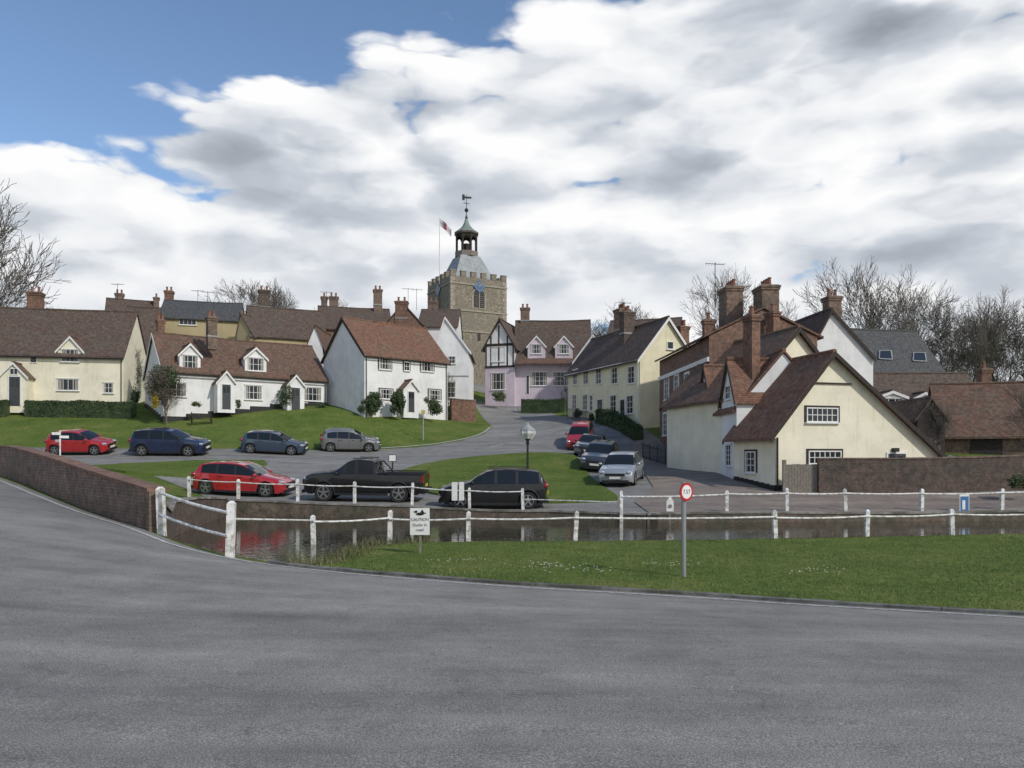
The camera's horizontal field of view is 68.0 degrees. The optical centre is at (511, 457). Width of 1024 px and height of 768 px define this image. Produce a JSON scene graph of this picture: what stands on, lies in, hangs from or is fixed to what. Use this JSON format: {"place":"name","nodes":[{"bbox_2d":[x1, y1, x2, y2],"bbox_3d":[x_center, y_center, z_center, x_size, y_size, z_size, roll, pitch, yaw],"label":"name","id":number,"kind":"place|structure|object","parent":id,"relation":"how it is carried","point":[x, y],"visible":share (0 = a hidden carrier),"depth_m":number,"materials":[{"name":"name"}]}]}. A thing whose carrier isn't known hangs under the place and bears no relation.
{"place":"outdoors","nodes":[
{"label":"outdoors","id":0,"kind":"place"},
{"bbox_2d":[29,384,959,515],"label":"street","id":1,"kind":"structure","parent":0,"point":[507,423],"depth_m":48.73,"materials":[{"name":"grey asphalt"}]},
{"bbox_2d":[44,429,117,455],"bbox_3d":[-27.511,-1.002,48.452,3.950,1.514,2.029,0,11,-2],"label":"red hatchback car","id":2,"kind":"object","parent":1,"relation":"on","point":[84,441],"visible":0.94,"depth_m":47.71,"materials":[{"name":"red paint"}]},
{"bbox_2d":[128,427,211,456],"bbox_3d":[-21.812,-1.019,48.458,4.750,1.674,2.179,1,10,-2],"label":"navy suv car","id":3,"kind":"object","parent":1,"relation":"on","point":[162,440],"visible":1,"depth_m":47.63,"materials":[{"name":"blue paint"}]},
{"bbox_2d":[190,461,295,496],"bbox_3d":[-12.174,0.936,34.543,4.400,1.474,2.129,3,4,3],"label":"red hatchback car","id":4,"kind":"object","parent":1,"relation":"on","point":[245,471],"visible":0.94,"depth_m":33.76,"materials":[{"name":"red paint"}]},
{"bbox_2d":[239,430,307,454],"bbox_3d":[-15.921,-1.028,50.889,4.300,1.474,2.109,3,9,-5],"label":"blue hatchback car","id":5,"kind":"object","parent":1,"relation":"on","point":[252,441],"visible":1,"depth_m":50.09,"materials":[{"name":"blue metal"}]},
{"bbox_2d":[319,428,380,451],"bbox_3d":[-11.473,-1.262,53.833,4.250,1.494,2.109,0,13,-14],"label":"grey hatchback car","id":6,"kind":"object","parent":1,"relation":"on","point":[331,439],"visible":1,"depth_m":53.05,"materials":[{"name":"grey paint"}]},
{"bbox_2d":[302,457,431,502],"bbox_3d":[-6.279,0.941,32.953,5.400,1.849,2.209,1,3,2],"label":"black pickup truck","id":7,"kind":"object","parent":1,"relation":"on","point":[366,471],"visible":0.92,"depth_m":32.07,"materials":[{"name":"black paint"}]},
{"bbox_2d":[438,466,548,508],"bbox_3d":[-0.755,1.229,31.253,4.500,1.617,2.169,0,3,-1],"label":"black estate car","id":8,"kind":"object","parent":1,"relation":"on","point":[532,483],"visible":0.81,"depth_m":30.41,"materials":[{"name":"black paint"}]},
{"bbox_2d":[565,421,593,448],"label":"red hatchback car","id":9,"kind":"object","parent":1,"relation":"on","point":[578,430],"visible":0.66,"depth_m":54.57,"materials":[{"name":"red paint"}]},
{"bbox_2d":[574,433,605,455],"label":"grey car","id":10,"kind":"object","parent":1,"relation":"on","point":[584,441],"visible":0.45,"depth_m":49.09,"materials":[{"name":"grey paint"}]},
{"bbox_2d":[580,439,619,469],"bbox_3d":[5.182,-0.144,44.188,2.129,1.514,4.450,5,8,15],"label":"dark grey car","id":11,"kind":"object","parent":1,"relation":"on","point":[595,453],"visible":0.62,"depth_m":43.14,"materials":[{"name":"grey paint"}]},
{"bbox_2d":[598,451,643,484],"bbox_3d":[5.558,0.506,38.329,2.109,1.514,4.250,0,5,18],"label":"silver hatchback car","id":12,"kind":"object","parent":1,"relation":"on","point":[622,466],"visible":1,"depth_m":37.18,"materials":[{"name":"grey paint"}]},
{"bbox_2d":[0,478,1023,767],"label":"road","id":13,"kind":"structure","parent":0,"point":[120,646],"depth_m":5.84,"materials":[{"name":"grey asphalt"}]},
{"bbox_2d":[0,480,1023,617],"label":"road marking","id":14,"kind":"object","parent":13,"relation":"on","point":[469,583],"visible":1,"depth_m":12.12,"materials":[{"name":"paint"}]},
{"bbox_2d":[0,391,1023,610],"bbox_3d":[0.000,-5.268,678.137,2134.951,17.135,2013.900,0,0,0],"label":"ground","id":15,"kind":"structure","parent":0,"point":[309,424],"depth_m":18.46,"materials":[{"name":"green plant"}]},
{"bbox_2d":[0,178,69,307],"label":"bare tree","id":16,"kind":"object","parent":15,"relation":"on","point":[7,279],"visible":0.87,"depth_m":72.55,"materials":[{"name":"brown plant"}]},
{"bbox_2d":[0,281,146,412],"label":"cream cottage","id":17,"kind":"structure","parent":15,"relation":"on","point":[49,354],"depth_m":62.29,"materials":[{"name":"paint"}]},
{"bbox_2d":[8,368,20,405],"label":"porch windows and doors","id":18,"kind":"structure","parent":17,"relation":"in","point":[14,382],"depth_m":59.79,"materials":[{"name":"grey wood"}]},
{"bbox_2d":[0,355,123,400],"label":"windows and doors","id":19,"kind":"structure","parent":17,"relation":"in","point":[63,384],"depth_m":61.73,"materials":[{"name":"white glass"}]},
{"bbox_2d":[23,399,136,418],"bbox_3d":[-33.728,-3.669,59.301,8.656,1.713,1.167,0,0,1],"label":"hedge","id":20,"kind":"object","parent":15,"relation":"on","point":[80,408],"visible":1,"depth_m":58.93,"materials":[{"name":"green plant"}]},
{"bbox_2d":[0,445,167,532],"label":"bridge wall","id":21,"kind":"structure","parent":15,"relation":"on","point":[125,499],"depth_m":18.67,"materials":[{"name":"brick"}]},
{"bbox_2d":[105,283,159,310],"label":"brick cottage","id":22,"kind":"structure","parent":15,"relation":"on","point":[119,302],"depth_m":87.73,"materials":[{"name":"brick"}]},
{"bbox_2d":[126,305,160,349],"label":"cottage","id":23,"kind":"structure","parent":15,"relation":"on","point":[148,316],"depth_m":77.66,"materials":[{"name":"tile"}]},
{"bbox_2d":[137,364,188,424],"bbox_3d":[-26.158,-4.836,57.044,3.574,4.948,3.356,0,0,-10],"label":"bare tree","id":24,"kind":"object","parent":15,"relation":"on","point":[162,396],"visible":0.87,"depth_m":57.06,"materials":[{"name":"brown plant"}]},
{"bbox_2d":[151,364,181,389],"bbox_3d":[-26.084,-6.032,57.129,2.421,2.297,1.494,0,0,0],"label":"climbing shrub","id":25,"kind":"object","parent":24,"relation":"attached to","point":[172,379],"visible":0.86,"depth_m":56.99,"materials":[{"name":"green plant"}]},
{"bbox_2d":[92,460,266,477],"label":"grass verge","id":26,"kind":"object","parent":15,"relation":"on","point":[185,468],"depth_m":41.02,"materials":[{"name":"green plant"}]},
{"bbox_2d":[155,487,235,557],"bbox_3d":[-6.174,1.675,14.751,2.886,2.141,0.255,0,0,40],"label":"white fence","id":27,"kind":"object","parent":15,"relation":"on","point":[162,516],"visible":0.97,"depth_m":14.36,"materials":[{"name":"paint"}]},
{"bbox_2d":[167,497,227,538],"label":"stone wall","id":28,"kind":"structure","parent":15,"relation":"on","point":[188,513],"depth_m":25.28,"materials":[{"name":"brick"}]},
{"bbox_2d":[161,287,243,338],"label":"ochre cottage","id":29,"kind":"structure","parent":15,"relation":"on","point":[186,317],"depth_m":81.78,"materials":[{"name":"tile"}]},
{"bbox_2d":[142,311,329,421],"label":"white cottage","id":30,"kind":"structure","parent":15,"relation":"on","point":[224,374],"depth_m":61.85,"materials":[{"name":"paint"}]},
{"bbox_2d":[143,365,175,405],"bbox_3d":[-26.526,-5.295,57.150,2.095,3.224,1.910,0,0,0],"label":"climbing shrub","id":31,"kind":"object","parent":30,"relation":"attached to","point":[155,387],"visible":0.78,"depth_m":56.86,"materials":[{"name":"plant"}]},
{"bbox_2d":[221,383,231,408],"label":"porch windows and doors","id":32,"kind":"structure","parent":30,"relation":"in","point":[226,389],"depth_m":59.55,"materials":[{"name":"grey"}]},
{"bbox_2d":[144,373,328,421],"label":"windows and doors","id":33,"kind":"structure","parent":30,"relation":"in","point":[313,395],"depth_m":61.93,"materials":[{"name":"white paint"}]},
{"bbox_2d":[247,357,264,371],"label":"dormer windows and doors","id":34,"kind":"structure","parent":30,"relation":"in","point":[256,364],"depth_m":62.30,"materials":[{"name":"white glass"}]},
{"bbox_2d":[235,312,258,340],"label":"ochre cottage","id":35,"kind":"structure","parent":15,"relation":"on","point":[245,326],"depth_m":76.65,"materials":[{"name":"paint"}]},
{"bbox_2d":[199,279,299,313],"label":"bare tree","id":36,"kind":"object","parent":15,"relation":"on","point":[252,297],"visible":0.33,"depth_m":98.33,"materials":[{"name":"brown plant"}]},
{"bbox_2d":[250,278,299,308],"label":"bare tree","id":37,"kind":"object","parent":15,"relation":"on","point":[273,292],"visible":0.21,"depth_m":103.51,"materials":[{"name":"brown plant"}]},
{"bbox_2d":[246,286,325,344],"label":"ochre cottage","id":38,"kind":"structure","parent":15,"relation":"on","point":[282,325],"depth_m":78.95,"materials":[{"name":"tile"}]},
{"bbox_2d":[306,323,330,365],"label":"white gable cottage","id":39,"kind":"structure","parent":15,"relation":"on","point":[319,339],"depth_m":72.00,"materials":[{"name":"paint"}]},
{"bbox_2d":[276,533,432,565],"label":"pond reeds","id":40,"kind":"object","parent":15,"relation":"on","point":[326,561],"visible":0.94,"depth_m":18.24,"materials":[{"name":"green plant"}]},
{"bbox_2d":[318,285,390,337],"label":"cottage","id":41,"kind":"structure","parent":15,"relation":"on","point":[333,312],"depth_m":88.13,"materials":[{"name":"brick"}]},
{"bbox_2d":[187,476,524,509],"bbox_3d":[-6.607,1.920,30.533,14.324,2.251,0.755,0,0,9],"label":"white fence","id":42,"kind":"object","parent":15,"relation":"on","point":[354,486],"visible":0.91,"depth_m":30.55,"materials":[{"name":"paint"}]},
{"bbox_2d":[357,391,382,415],"bbox_3d":[-11.608,-4.370,62.393,2.238,2.148,1.900,0,0,0],"label":"evergreen shrub","id":43,"kind":"object","parent":15,"relation":"on","point":[373,401],"visible":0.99,"depth_m":62.04,"materials":[{"name":"green plant"}]},
{"bbox_2d":[323,323,445,419],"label":"walls","id":44,"kind":"structure","parent":15,"relation":"on","point":[344,364],"depth_m":64.39,"materials":[{"name":"white paint"}]},
{"bbox_2d":[321,316,450,365],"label":"roof","id":45,"kind":"structure","parent":44,"relation":"on","point":[386,340],"depth_m":65.72,"materials":[{"name":"brown tile"}]},
{"bbox_2d":[365,356,450,419],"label":"windows and doors","id":46,"kind":"structure","parent":44,"relation":"attached to","point":[386,364],"depth_m":64.64,"materials":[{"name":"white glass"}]},
{"bbox_2d":[389,388,405,415],"bbox_3d":[-9.365,-4.493,62.462,1.415,2.435,1.164,0,0,0],"label":"evergreen shrub","id":47,"kind":"object","parent":15,"relation":"on","point":[397,399],"visible":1,"depth_m":62.23,"materials":[{"name":"green plant"}]},
{"bbox_2d":[386,297,424,326],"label":"brick cottage","id":48,"kind":"structure","parent":15,"relation":"on","point":[403,314],"depth_m":79.90,"materials":[{"name":"brick"}]},
{"bbox_2d":[398,383,418,417],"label":"porch walls","id":49,"kind":"structure","parent":15,"relation":"on","point":[412,387],"depth_m":64.03,"materials":[{"name":"white paint"}]},
{"bbox_2d":[410,508,429,553],"bbox_3d":[-2.257,1.957,18.607,0.480,1.416,0.089,0,0,0],"label":"ducks warning sign","id":50,"kind":"object","parent":15,"relation":"on","point":[419,521],"visible":1,"depth_m":18.58,"materials":[{"name":"white metal"}]},
{"bbox_2d":[402,288,462,341],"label":"cottage","id":51,"kind":"structure","parent":15,"relation":"on","point":[431,318],"depth_m":86.22,"materials":[{"name":"tile"}]},
{"bbox_2d":[423,397,442,415],"bbox_3d":[-6.645,-4.329,64.479,1.741,1.684,1.474,0,0,0],"label":"shrub","id":52,"kind":"object","parent":15,"relation":"on","point":[434,405],"visible":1,"depth_m":64.21,"materials":[{"name":"green plant"}]},
{"bbox_2d":[437,320,473,405],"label":"walls","id":53,"kind":"structure","parent":15,"relation":"on","point":[449,343],"depth_m":74.00,"materials":[{"name":"white paint"}]},
{"bbox_2d":[449,398,475,421],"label":"brick wall","id":54,"kind":"structure","parent":15,"relation":"on","point":[463,410],"depth_m":68.24,"materials":[{"name":"brick"}]},
{"bbox_2d":[427,194,506,384],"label":"church tower","id":55,"kind":"structure","parent":15,"relation":"on","point":[472,288],"depth_m":102.28,"materials":[{"name":"beige stone"}]},
{"bbox_2d":[435,280,485,340],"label":"church tower windows","id":56,"kind":"structure","parent":55,"relation":"in","point":[478,296],"depth_m":101.87,"materials":[{"name":"black paint"}]},
{"bbox_2d":[485,322,517,406],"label":"walls","id":57,"kind":"structure","parent":15,"relation":"on","point":[510,385],"depth_m":84.33,"materials":[{"name":"paint"}]},
{"bbox_2d":[485,323,514,389],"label":"windows and doors","id":58,"kind":"structure","parent":57,"relation":"attached to","point":[499,350],"depth_m":84.48,"materials":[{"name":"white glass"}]},
{"bbox_2d":[481,317,520,352],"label":"roof","id":59,"kind":"structure","parent":57,"relation":"on","point":[509,328],"depth_m":84.73,"materials":[{"name":"tile"}]},
{"bbox_2d":[398,452,617,503],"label":"greens","id":60,"kind":"object","parent":15,"relation":"on","point":[565,476],"visible":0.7,"depth_m":41.56,"materials":[{"name":"green plant"}]},
{"bbox_2d":[520,422,535,468],"bbox_3d":[0.764,-0.021,37.000,0.721,3.370,0.721,0,0,-22],"label":"street lamp","id":61,"kind":"object","parent":15,"relation":"on","point":[527,432],"visible":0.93,"depth_m":36.84,"materials":[{"name":"white glass"}]},
{"bbox_2d":[516,364,571,405],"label":"walls","id":62,"kind":"structure","parent":15,"relation":"on","point":[550,391],"depth_m":84.34,"materials":[{"name":"pink paint"}]},
{"bbox_2d":[515,358,574,393],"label":"windows and doors","id":63,"kind":"structure","parent":62,"relation":"attached to","point":[539,378],"depth_m":84.20,"materials":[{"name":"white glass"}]},
{"bbox_2d":[515,319,590,361],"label":"roof","id":64,"kind":"structure","parent":62,"relation":"on","point":[551,333],"depth_m":86.43,"materials":[{"name":"tile"}]},
{"bbox_2d":[521,398,566,412],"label":"hedge","id":65,"kind":"object","parent":15,"relation":"on","point":[536,405],"visible":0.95,"depth_m":77.82,"materials":[{"name":"green plant"}]},
{"bbox_2d":[595,408,642,440],"bbox_3d":[8.142,-2.449,58.634,1.007,3.014,6.356,0,0,-21],"label":"hedge","id":66,"kind":"object","parent":15,"relation":"on","point":[624,425],"visible":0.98,"depth_m":57.70,"materials":[{"name":"green plant"}]},
{"bbox_2d":[227,499,1023,521],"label":"retaining wall","id":67,"kind":"structure","parent":15,"relation":"on","point":[260,508],"depth_m":29.22,"materials":[{"name":"brick"}]},
{"bbox_2d":[569,321,683,428],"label":"walls","id":68,"kind":"structure","parent":15,"relation":"on","point":[649,391],"depth_m":58.83,"materials":[{"name":"beige paint"}]},
{"bbox_2d":[564,341,673,422],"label":"windows and doors","id":69,"kind":"structure","parent":68,"relation":"attached to","point":[626,405],"depth_m":61.61,"materials":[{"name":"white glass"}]},
{"bbox_2d":[564,315,686,377],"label":"roof","id":70,"kind":"structure","parent":68,"relation":"on","point":[602,351],"depth_m":62.33,"materials":[{"name":"tile"}]},
{"bbox_2d":[618,306,635,344],"bbox_3d":[9.542,-10.781,63.000,1.180,3.490,0.909,0,0,-23],"label":"chimney","id":71,"kind":"object","parent":70,"relation":"on","point":[626,322],"visible":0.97,"depth_m":62.69,"materials":[{"name":"brick"}]},
{"bbox_2d":[607,317,681,333],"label":"brick cottage","id":72,"kind":"structure","parent":15,"relation":"on","point":[676,321],"depth_m":82.21,"materials":[{"name":"tile"}]},
{"bbox_2d":[266,560,1023,615],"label":"kerb","id":73,"kind":"structure","parent":15,"relation":"on","point":[769,598],"depth_m":12.00,"materials":[{"name":"concrete"}]},
{"bbox_2d":[310,509,1023,543],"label":"white fence","id":74,"kind":"object","parent":15,"relation":"on","point":[774,517],"visible":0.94,"depth_m":22.10,"materials":[{"name":"paint"}]},
{"bbox_2d":[680,482,692,576],"bbox_3d":[3.292,1.527,14.485,0.350,2.106,0.126,0,0,-34],"label":"traffic sign","id":75,"kind":"object","parent":15,"relation":"on","point":[686,491],"visible":0.97,"depth_m":14.46,"materials":[{"name":"silver metal"}]},
{"bbox_2d":[682,263,761,339],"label":"bare tree","id":76,"kind":"object","parent":15,"relation":"on","point":[714,297],"visible":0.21,"depth_m":82.24,"materials":[{"name":"brown plant"}]},
{"bbox_2d":[660,310,816,447],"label":"walls","id":77,"kind":"structure","parent":15,"relation":"on","point":[714,347],"depth_m":45.58,"materials":[{"name":"red brick"}]},
{"bbox_2d":[658,357,708,436],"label":"windows and doors","id":78,"kind":"structure","parent":77,"relation":"attached to","point":[675,373],"depth_m":52.54,"materials":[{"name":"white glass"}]},
{"bbox_2d":[655,305,823,361],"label":"roof","id":79,"kind":"structure","parent":77,"relation":"on","point":[765,308],"depth_m":44.80,"materials":[{"name":"ceramic"}]},
{"bbox_2d":[700,312,716,335],"bbox_3d":[12.952,-7.781,50.000,0.880,3.490,0.686,0,0,-3],"label":"chimney","id":80,"kind":"object","parent":79,"relation":"on","point":[708,324],"visible":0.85,"depth_m":49.74,"materials":[{"name":"orange brick"}]},
{"bbox_2d":[717,279,744,327],"bbox_3d":[14.415,-8.847,50.000,1.280,5.490,1.698,0,0,-3],"label":"chimney","id":81,"kind":"object","parent":79,"relation":"on","point":[730,294],"visible":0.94,"depth_m":49.25,"materials":[{"name":"brick"}]},
{"bbox_2d":[751,277,780,310],"bbox_3d":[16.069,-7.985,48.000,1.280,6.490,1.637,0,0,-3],"label":"chimney","id":82,"kind":"object","parent":79,"relation":"on","point":[766,292],"visible":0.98,"depth_m":47.29,"materials":[{"name":"brick"}]},
{"bbox_2d":[659,303,946,490],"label":"white inn","id":83,"kind":"structure","parent":15,"relation":"on","point":[753,406],"depth_m":36.04,"materials":[{"name":"beige paint"}]},
{"bbox_2d":[723,385,731,466],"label":"bay windows and doors","id":84,"kind":"structure","parent":83,"relation":"in","point":[728,446],"depth_m":38.51,"materials":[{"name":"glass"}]},
{"bbox_2d":[734,382,906,490],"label":"front gable windows and doors","id":85,"kind":"structure","parent":83,"relation":"in","point":[813,414],"depth_m":34.70,"materials":[{"name":"white paint"}]},
{"bbox_2d":[619,488,1023,521],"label":"white fence","id":86,"kind":"object","parent":15,"relation":"on","point":[1002,492],"visible":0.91,"depth_m":28.84,"materials":[{"name":"paint"}]},
{"bbox_2d":[794,289,875,385],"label":"white gable cottage","id":87,"kind":"structure","parent":15,"relation":"on","point":[830,325],"depth_m":47.35,"materials":[{"name":"paint"}]},
{"bbox_2d":[793,256,936,354],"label":"bare tree","id":88,"kind":"object","parent":15,"relation":"on","point":[878,317],"visible":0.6,"depth_m":77.71,"materials":[{"name":"brown plant"}]},
{"bbox_2d":[861,264,972,353],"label":"bare tree","id":89,"kind":"object","parent":15,"relation":"on","point":[933,310],"visible":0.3,"depth_m":82.00,"materials":[{"name":"brown plant"}]},
{"bbox_2d":[890,396,949,453],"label":"weatherboarded shed","id":90,"kind":"structure","parent":15,"relation":"on","point":[923,424],"depth_m":43.00,"materials":[{"name":"wood"}]},
{"bbox_2d":[817,455,1023,492],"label":"garden wall","id":91,"kind":"structure","parent":15,"relation":"on","point":[926,474],"depth_m":33.01,"materials":[{"name":"brick"}]},
{"bbox_2d":[782,460,816,492],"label":"wooden gate","id":92,"kind":"structure","parent":91,"relation":"attached to","point":[799,477],"depth_m":33.43,"materials":[{"name":"grey wood"}]},
{"bbox_2d":[909,394,955,449],"bbox_3d":[24.016,-1.814,43.187,2.392,3.572,1.888,0,0,33],"label":"bare tree","id":93,"kind":"object","parent":15,"relation":"on","point":[938,417],"visible":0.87,"depth_m":42.88,"materials":[{"name":"brown plant"}]},
{"bbox_2d":[873,362,993,401],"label":"dormer cottage","id":94,"kind":"structure","parent":15,"relation":"on","point":[893,386],"depth_m":52.44,"materials":[{"name":"tile"}]},
{"bbox_2d":[897,298,994,380],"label":"bare tree","id":95,"kind":"object","parent":15,"relation":"on","point":[948,313],"visible":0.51,"depth_m":80.49,"materials":[{"name":"brown plant"}]},
{"bbox_2d":[928,380,1023,454],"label":"barn","id":96,"kind":"structure","parent":15,"relation":"on","point":[981,409],"depth_m":44.01,"materials":[{"name":"tile"}]},
{"bbox_2d":[970,439,1002,454],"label":"windows and doors","id":97,"kind":"structure","parent":96,"relation":"in","point":[977,446],"depth_m":43.15,"materials":[{"name":"black glass"}]},
{"bbox_2d":[934,310,1023,380],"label":"bare tree","id":98,"kind":"object","parent":15,"relation":"on","point":[996,337],"visible":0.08,"depth_m":88.54,"materials":[{"name":"brown plant"}]},
{"bbox_2d":[935,284,1023,381],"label":"bare tree","id":99,"kind":"object","parent":15,"relation":"on","point":[973,360],"visible":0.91,"depth_m":74.67,"materials":[{"name":"brown plant"}]},
{"bbox_2d":[935,297,1023,381],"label":"bare tree","id":100,"kind":"object","parent":15,"relation":"on","point":[1000,360],"visible":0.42,"depth_m":76.96,"materials":[{"name":"brown plant"}]},
{"bbox_2d":[980,298,1023,380],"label":"bare tree","id":101,"kind":"object","parent":15,"relation":"on","point":[1016,343],"visible":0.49,"depth_m":76.87,"materials":[{"name":"brown plant"}]},
{"bbox_2d":[996,378,1023,441],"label":"bare tree","id":102,"kind":"object","parent":15,"relation":"on","point":[1020,402],"visible":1,"depth_m":37.82,"materials":[{"name":"brown plant"}]},
{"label":"walls","id":103,"kind":"object","parent":15,"relation":"on","visible":0},
{"bbox_2d":[851,328,945,371],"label":"roof","id":104,"kind":"structure","parent":103,"relation":"on","point":[903,345],"depth_m":63.19,"materials":[{"name":"tile"}]},
{"bbox_2d":[879,350,926,361],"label":"windows and doors","id":105,"kind":"structure","parent":104,"relation":"attached to","point":[887,355],"depth_m":62.46,"materials":[{"name":"grey glass"}]},
{"bbox_2d":[0,0,1023,380],"label":"sky","id":106,"kind":"structure","parent":0,"point":[608,152],"materials":[{"name":"white"}]},
{"bbox_2d":[175,517,1023,563],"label":"pond water","id":107,"kind":"structure","parent":0,"point":[263,540],"depth_m":24.60,"materials":[{"name":"brown liquid"}]},
{"bbox_2d":[627,432,1023,512],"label":"forecourt pavement","id":108,"kind":"structure","parent":0,"point":[663,479],"depth_m":31.84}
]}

